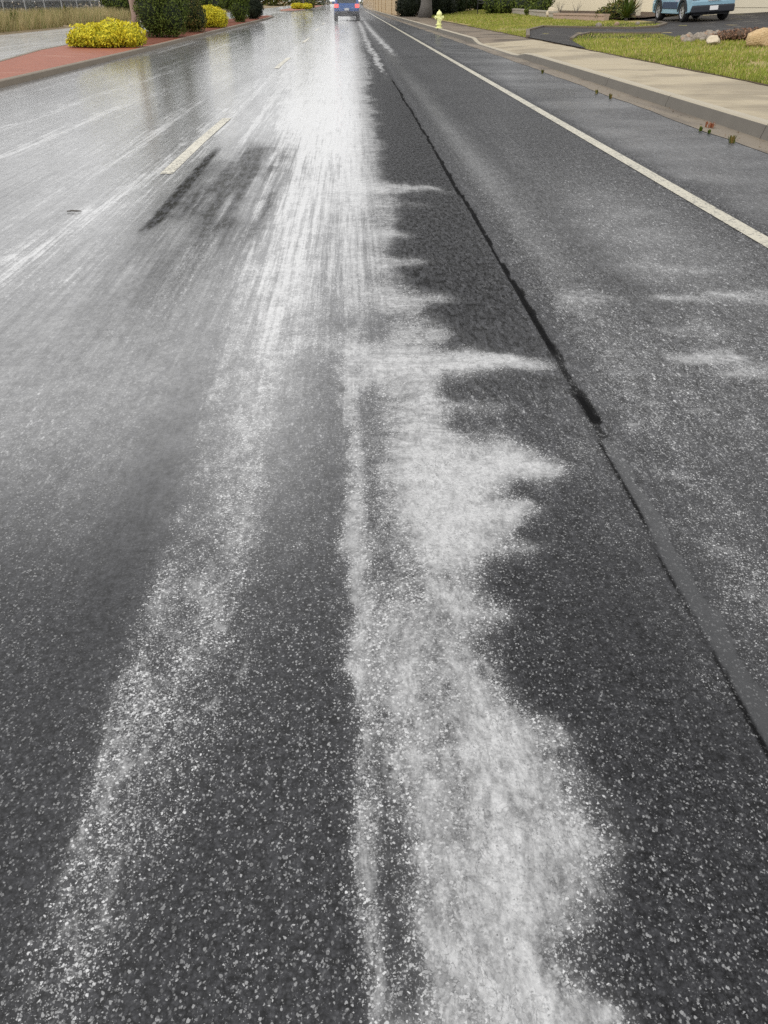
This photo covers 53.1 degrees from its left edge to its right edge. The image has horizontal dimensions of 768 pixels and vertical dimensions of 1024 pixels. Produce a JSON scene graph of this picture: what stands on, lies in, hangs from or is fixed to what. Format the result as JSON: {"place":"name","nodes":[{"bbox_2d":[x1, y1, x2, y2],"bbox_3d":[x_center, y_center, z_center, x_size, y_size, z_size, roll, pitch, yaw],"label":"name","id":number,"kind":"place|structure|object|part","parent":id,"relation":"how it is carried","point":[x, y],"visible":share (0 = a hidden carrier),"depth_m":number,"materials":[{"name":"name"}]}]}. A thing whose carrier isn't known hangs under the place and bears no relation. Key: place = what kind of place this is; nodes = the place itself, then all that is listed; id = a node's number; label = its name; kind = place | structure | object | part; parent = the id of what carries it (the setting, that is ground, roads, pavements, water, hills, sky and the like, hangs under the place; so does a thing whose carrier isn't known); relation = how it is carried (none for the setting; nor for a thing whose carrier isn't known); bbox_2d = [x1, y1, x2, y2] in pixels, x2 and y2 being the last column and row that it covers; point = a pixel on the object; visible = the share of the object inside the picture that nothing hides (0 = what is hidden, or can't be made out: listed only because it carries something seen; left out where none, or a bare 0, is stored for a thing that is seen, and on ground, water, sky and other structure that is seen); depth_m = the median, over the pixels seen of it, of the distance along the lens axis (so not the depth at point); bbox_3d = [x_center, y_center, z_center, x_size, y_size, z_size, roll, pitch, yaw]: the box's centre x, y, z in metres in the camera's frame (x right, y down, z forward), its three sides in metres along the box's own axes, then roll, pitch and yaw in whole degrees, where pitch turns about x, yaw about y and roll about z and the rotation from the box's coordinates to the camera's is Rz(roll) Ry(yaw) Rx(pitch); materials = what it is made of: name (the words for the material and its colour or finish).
{"place":"outdoors","nodes":[
{"label":"outdoors","id":0,"kind":"place"},
{"bbox_2d":[0,19,258,78],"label":"median paving","id":1,"kind":"structure","parent":0,"point":[43,59],"depth_m":18.54,"materials":[{"name":"red brick"}]},
{"bbox_2d":[65,16,146,47],"bbox_3d":[-8.138,-13.993,22.430,2.440,0.774,1.664,-1,34,-2],"label":"yellow shrub","id":2,"kind":"object","parent":1,"relation":"on","point":[111,33],"visible":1,"depth_m":22.14,"materials":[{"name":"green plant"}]},
{"bbox_2d":[142,16,269,44],"bbox_3d":[-9.474,-28.680,45.144,2.430,0.001,52.400,-1,34,-2],"label":"mulch bed","id":3,"kind":"object","parent":1,"relation":"on","point":[155,39],"visible":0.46,"depth_m":31.60,"materials":[{"name":"brown soil"}]},
{"bbox_2d":[128,0,139,26],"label":"median tree","id":4,"kind":"object","parent":3,"relation":"on","point":[133,15],"visible":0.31,"depth_m":29.81,"materials":[{"name":"brown plant"}]},
{"bbox_2d":[132,0,190,36],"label":"dark bush","id":5,"kind":"object","parent":3,"relation":"on","point":[160,18],"visible":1,"depth_m":27.73,"materials":[{"name":"green plant"}]},
{"bbox_2d":[183,0,207,31],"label":"dark bush","id":6,"kind":"object","parent":3,"relation":"on","point":[197,20],"visible":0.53,"depth_m":32.59,"materials":[{"name":"green plant"}]},
{"bbox_2d":[203,4,228,27],"bbox_3d":[-8.530,-24.569,38.076,1.710,1.032,1.373,-1,34,-2],"label":"yellow shrub","id":7,"kind":"object","parent":3,"relation":"on","point":[215,17],"visible":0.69,"depth_m":37.81,"materials":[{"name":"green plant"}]},
{"bbox_2d":[219,0,249,21],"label":"dark bush","id":8,"kind":"object","parent":3,"relation":"on","point":[238,9],"visible":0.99,"depth_m":47.35,"materials":[{"name":"green plant"}]},
{"bbox_2d":[246,0,263,18],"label":"dark bush","id":9,"kind":"object","parent":3,"relation":"on","point":[256,7],"visible":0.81,"depth_m":55.05,"materials":[{"name":"green plant"}]},
{"bbox_2d":[0,4,274,34],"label":"verge","id":10,"kind":"structure","parent":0,"point":[35,30],"depth_m":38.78,"materials":[{"name":"green plant"}]},
{"bbox_2d":[7,10,20,25],"bbox_3d":[-17.451,-23.321,36.364,1.284,0.857,1.203,3,34,4],"label":"tussock","id":11,"kind":"object","parent":10,"relation":"on","point":[13,16],"visible":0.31,"depth_m":36.20,"materials":[{"name":"beige plant"}]},
{"bbox_2d":[0,0,53,11],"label":"verge tree","id":12,"kind":"object","parent":10,"relation":"on","point":[17,5],"visible":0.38,"depth_m":52.86,"materials":[{"name":"plant"}]},
{"bbox_2d":[0,0,103,12],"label":"chain link fence","id":13,"kind":"object","parent":10,"relation":"on","point":[25,6],"visible":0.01,"depth_m":47.15,"materials":[{"name":"metal"}]},
{"bbox_2d":[19,0,101,10],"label":"verge tree","id":14,"kind":"object","parent":10,"relation":"on","point":[56,3],"visible":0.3,"depth_m":61.45,"materials":[{"name":"plant"}]},
{"bbox_2d":[100,0,135,12],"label":"green bush","id":15,"kind":"object","parent":10,"relation":"on","point":[117,4],"visible":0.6,"depth_m":54.10,"materials":[{"name":"green plant"}]},
{"bbox_2d":[199,0,222,8],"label":"light bush","id":16,"kind":"object","parent":10,"relation":"on","point":[214,3],"visible":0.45,"depth_m":87.85,"materials":[{"name":"green plant"}]},
{"bbox_2d":[0,6,297,59],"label":"opposite road","id":17,"kind":"structure","parent":0,"point":[12,45],"depth_m":29.33,"materials":[{"name":"grey asphalt"}]},
{"bbox_2d":[0,15,273,87],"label":"median kerb","id":18,"kind":"structure","parent":17,"relation":"on","point":[17,79],"depth_m":18.48,"materials":[{"name":"concrete"}]},
{"bbox_2d":[279,5,324,11],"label":"median kerb","id":19,"kind":"structure","parent":17,"relation":"on","point":[298,10],"depth_m":105.64,"materials":[{"name":"concrete"}]},
{"bbox_2d":[281,5,322,10],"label":"median paving","id":20,"kind":"structure","parent":0,"point":[290,9],"depth_m":112.22,"materials":[{"name":"red brick"}]},
{"bbox_2d":[290,2,312,8],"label":"yellow shrub","id":21,"kind":"object","parent":20,"relation":"on","point":[306,5],"visible":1,"depth_m":116.18,"materials":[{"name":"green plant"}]},
{"bbox_2d":[298,0,315,7],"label":"dark bush","id":22,"kind":"object","parent":20,"relation":"on","point":[312,2],"visible":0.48,"depth_m":126.59,"materials":[{"name":"green plant"}]},
{"bbox_2d":[10,2,746,84],"bbox_3d":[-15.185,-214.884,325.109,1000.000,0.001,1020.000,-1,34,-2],"label":"ground","id":23,"kind":"structure","parent":0,"point":[361,3],"depth_m":244.49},
{"bbox_2d":[70,0,362,5],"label":"trees","id":24,"kind":"object","parent":23,"relation":"on","point":[276,2],"visible":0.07,"depth_m":204.26,"materials":[{"name":"green plant"}]},
{"bbox_2d":[3,29,760,146],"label":"fallen leaves","id":25,"kind":"object","parent":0,"point":[595,88],"visible":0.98,"depth_m":10.64,"materials":[{"name":"brown plant"}]},
{"bbox_2d":[0,4,767,1023],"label":"road","id":26,"kind":"structure","parent":0,"point":[382,522],"depth_m":2.12,"materials":[{"name":"grey asphalt"}]},
{"bbox_2d":[160,118,230,173],"bbox_3d":[-1.941,-3.954,8.187,0.122,0.001,3.751,-1,34,-1],"label":"lane dash marking","id":27,"kind":"object","parent":26,"relation":"on","point":[179,161],"visible":1,"depth_m":7.75,"materials":[{"name":"paint"}]},
{"bbox_2d":[275,58,289,67],"bbox_3d":[-2.420,-10.766,18.418,0.122,0.001,3.751,-1,34,-1],"label":"lane dash marking","id":28,"kind":"object","parent":26,"relation":"on","point":[280,64],"visible":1,"depth_m":18.13,"materials":[{"name":"paint"}]},
{"bbox_2d":[332,0,359,20],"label":"blue car","id":29,"kind":"object","parent":26,"relation":"on","point":[346,7],"visible":0.99,"depth_m":53.90,"materials":[{"name":"paint"}]},
{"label":"rear window","id":30,"kind":"part","parent":29,"relation":"part of","materials":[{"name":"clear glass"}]},
{"bbox_2d":[363,0,400,15],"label":"block wall","id":31,"kind":"structure","parent":26,"relation":"on","point":[387,6],"depth_m":84.33,"materials":[{"name":"concrete"}]},
{"bbox_2d":[365,10,767,247],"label":"edge line marking","id":32,"kind":"object","parent":26,"relation":"on","point":[748,231],"visible":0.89,"depth_m":6.71,"materials":[{"name":"paint"}]},
{"bbox_2d":[370,11,767,152],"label":"gutter","id":33,"kind":"object","parent":26,"relation":"on","point":[722,131],"visible":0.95,"depth_m":11.23,"materials":[{"name":"concrete"}]},
{"bbox_2d":[705,121,715,127],"bbox_3d":[3.808,-4.528,8.982,0.141,0.080,0.121,24,41,32],"label":"weed","id":34,"kind":"object","parent":33,"relation":"on","point":[710,125],"visible":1,"depth_m":9.00,"materials":[{"name":"red plant"}]},
{"bbox_2d":[373,10,767,140],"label":"kerb","id":35,"kind":"structure","parent":26,"relation":"on","point":[748,127],"depth_m":11.24,"materials":[{"name":"concrete"}]},
{"bbox_2d":[374,10,767,124],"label":"kerb edge","id":36,"kind":"object","parent":26,"relation":"on","point":[723,109],"visible":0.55,"depth_m":11.76,"materials":[{"name":"concrete"}]},
{"bbox_2d":[434,10,443,27],"bbox_3d":[2.571,-23.060,35.968,0.401,0.722,0.398,17,37,24],"label":"fire hydrant","id":37,"kind":"object","parent":36,"relation":"on","point":[439,17],"visible":0.96,"depth_m":35.88,"materials":[{"name":"yellow metal"}]},
{"bbox_2d":[728,135,736,142],"bbox_3d":[3.642,-3.906,8.043,0.072,0.086,0.089,-9,35,-13],"label":"weed","id":38,"kind":"object","parent":26,"relation":"on","point":[731,139],"visible":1,"depth_m":8.04,"materials":[{"name":"green plant"}]},
{"bbox_2d":[398,16,533,43],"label":"stained pavement","id":39,"kind":"structure","parent":0,"point":[482,36],"depth_m":31.30,"materials":[{"name":"brown concrete"}]},
{"bbox_2d":[435,14,767,83],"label":"lawn","id":40,"kind":"structure","parent":0,"point":[641,21],"depth_m":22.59,"materials":[{"name":"green plant"}]},
{"bbox_2d":[511,8,557,17],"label":"planter wall","id":41,"kind":"structure","parent":40,"relation":"on","point":[540,13],"depth_m":45.83,"materials":[{"name":"concrete"}]},
{"bbox_2d":[553,13,609,20],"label":"planter wall","id":42,"kind":"structure","parent":40,"relation":"on","point":[583,16],"depth_m":37.09,"materials":[{"name":"concrete"}]},
{"bbox_2d":[444,21,767,85],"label":"lawn edge","id":43,"kind":"object","parent":40,"relation":"on","point":[618,55],"visible":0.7,"depth_m":18.34,"materials":[{"name":"plant"}]},
{"bbox_2d":[605,0,640,20],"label":"palm plant","id":44,"kind":"object","parent":40,"relation":"on","point":[628,10],"visible":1,"depth_m":33.96,"materials":[{"name":"green plant"}]},
{"bbox_2d":[552,0,767,14],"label":"house","id":45,"kind":"structure","parent":40,"relation":"on","point":[748,6],"depth_m":40.99,"materials":[{"name":"beige paint"}]},
{"bbox_2d":[729,0,767,13],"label":"garage door","id":46,"kind":"structure","parent":45,"relation":"in","point":[741,6],"depth_m":34.65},
{"bbox_2d":[706,35,719,44],"bbox_3d":[8.230,-11.778,19.247,0.340,0.274,0.623,7,34,11],"label":"boulder","id":47,"kind":"object","parent":40,"relation":"on","point":[712,39],"visible":0.76,"depth_m":19.09,"materials":[{"name":"white stone"}]},
{"bbox_2d":[712,26,767,40],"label":"heather mound","id":48,"kind":"object","parent":40,"relation":"on","point":[737,33],"visible":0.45,"depth_m":19.74,"materials":[{"name":"plant"}]},
{"bbox_2d":[746,27,767,47],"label":"boulder","id":49,"kind":"object","parent":40,"relation":"on","point":[756,37],"visible":0.66,"depth_m":17.78,"materials":[{"name":"beige stone"}]},
{"bbox_2d":[454,28,750,94],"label":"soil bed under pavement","id":50,"kind":"object","parent":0,"point":[637,64],"visible":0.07,"depth_m":13.45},
{"bbox_2d":[559,10,654,17],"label":"planting bed","id":51,"kind":"object","parent":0,"point":[647,14],"visible":0.2,"depth_m":42.38,"materials":[{"name":"soil"}]},
{"bbox_2d":[482,0,532,13],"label":"garden shrub","id":52,"kind":"object","parent":51,"relation":"on","point":[498,6],"visible":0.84,"depth_m":53.81,"materials":[{"name":"green plant"}]},
{"bbox_2d":[524,0,554,14],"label":"garden shrub","id":53,"kind":"object","parent":51,"relation":"on","point":[540,4],"visible":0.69,"depth_m":47.70,"materials":[{"name":"green plant"}]},
{"bbox_2d":[546,6,559,16],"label":"boulder","id":54,"kind":"object","parent":51,"relation":"on","point":[551,8],"visible":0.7,"depth_m":42.57,"materials":[{"name":"beige stone"}]},
{"bbox_2d":[595,0,624,19],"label":"garden shrub","id":55,"kind":"object","parent":51,"relation":"on","point":[613,9],"visible":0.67,"depth_m":35.34,"materials":[{"name":"green plant"}]},
{"bbox_2d":[613,0,644,19],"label":"palm plant","id":56,"kind":"object","parent":51,"relation":"on","point":[634,2],"visible":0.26,"depth_m":35.09,"materials":[{"name":"green plant"}]},
{"bbox_2d":[635,0,642,17],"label":"white post","id":57,"kind":"object","parent":51,"relation":"on","point":[640,6],"visible":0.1,"depth_m":36.33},
{"bbox_2d":[484,39,767,119],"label":"pavement","id":58,"kind":"structure","parent":0,"point":[717,91],"depth_m":13.13,"materials":[{"name":"concrete"}]},
{"bbox_2d":[530,12,767,47],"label":"driveway","id":59,"kind":"structure","parent":0,"point":[704,23],"depth_m":27.87,"materials":[{"name":"grey asphalt"}]},
{"bbox_2d":[526,21,667,37],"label":"driveway kerb","id":60,"kind":"structure","parent":59,"relation":"on","point":[662,23],"depth_m":29.42,"materials":[{"name":"grey concrete"}]},
{"bbox_2d":[570,32,661,39],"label":"driveway kerb","id":61,"kind":"structure","parent":59,"relation":"on","point":[584,33],"depth_m":24.96,"materials":[{"name":"grey concrete"}]},
{"bbox_2d":[652,0,734,21],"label":"pale blue car","id":62,"kind":"object","parent":59,"relation":"on","point":[684,10],"visible":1,"depth_m":29.97,"materials":[{"name":"paint"}]},
{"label":"soil bank","id":63,"kind":"structure","parent":0,"visible":0},
{"bbox_2d":[395,0,420,16],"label":"dark shrub","id":64,"kind":"object","parent":63,"relation":"on","point":[408,8],"visible":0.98,"depth_m":60.33,"materials":[{"name":"green plant"}]},
{"bbox_2d":[418,0,431,17],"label":"street tree","id":65,"kind":"object","parent":63,"relation":"on","point":[425,10],"visible":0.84,"depth_m":57.18,"materials":[{"name":"grey plant"}]},
{"bbox_2d":[432,0,459,14],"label":"dark shrub","id":66,"kind":"object","parent":63,"relation":"on","point":[446,6],"visible":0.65,"depth_m":61.66,"materials":[{"name":"green plant"}]},
{"bbox_2d":[432,9,576,24],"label":"lawn grass","id":67,"kind":"structure","parent":63,"relation":"on","point":[472,17],"depth_m":46.11,"materials":[{"name":"green plant"}]},
{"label":"far lawn","id":68,"kind":"structure","parent":0,"visible":0},
{"bbox_2d":[477,0,485,13],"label":"metal frame","id":69,"kind":"object","parent":68,"relation":"on","point":[479,3],"visible":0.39,"depth_m":56.38,"materials":[{"name":"black metal"}]},
{"bbox_2d":[453,0,533,12],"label":"hedge","id":70,"kind":"object","parent":68,"relation":"on","point":[464,5],"visible":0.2,"depth_m":66.75,"materials":[{"name":"green plant"}]}
]}

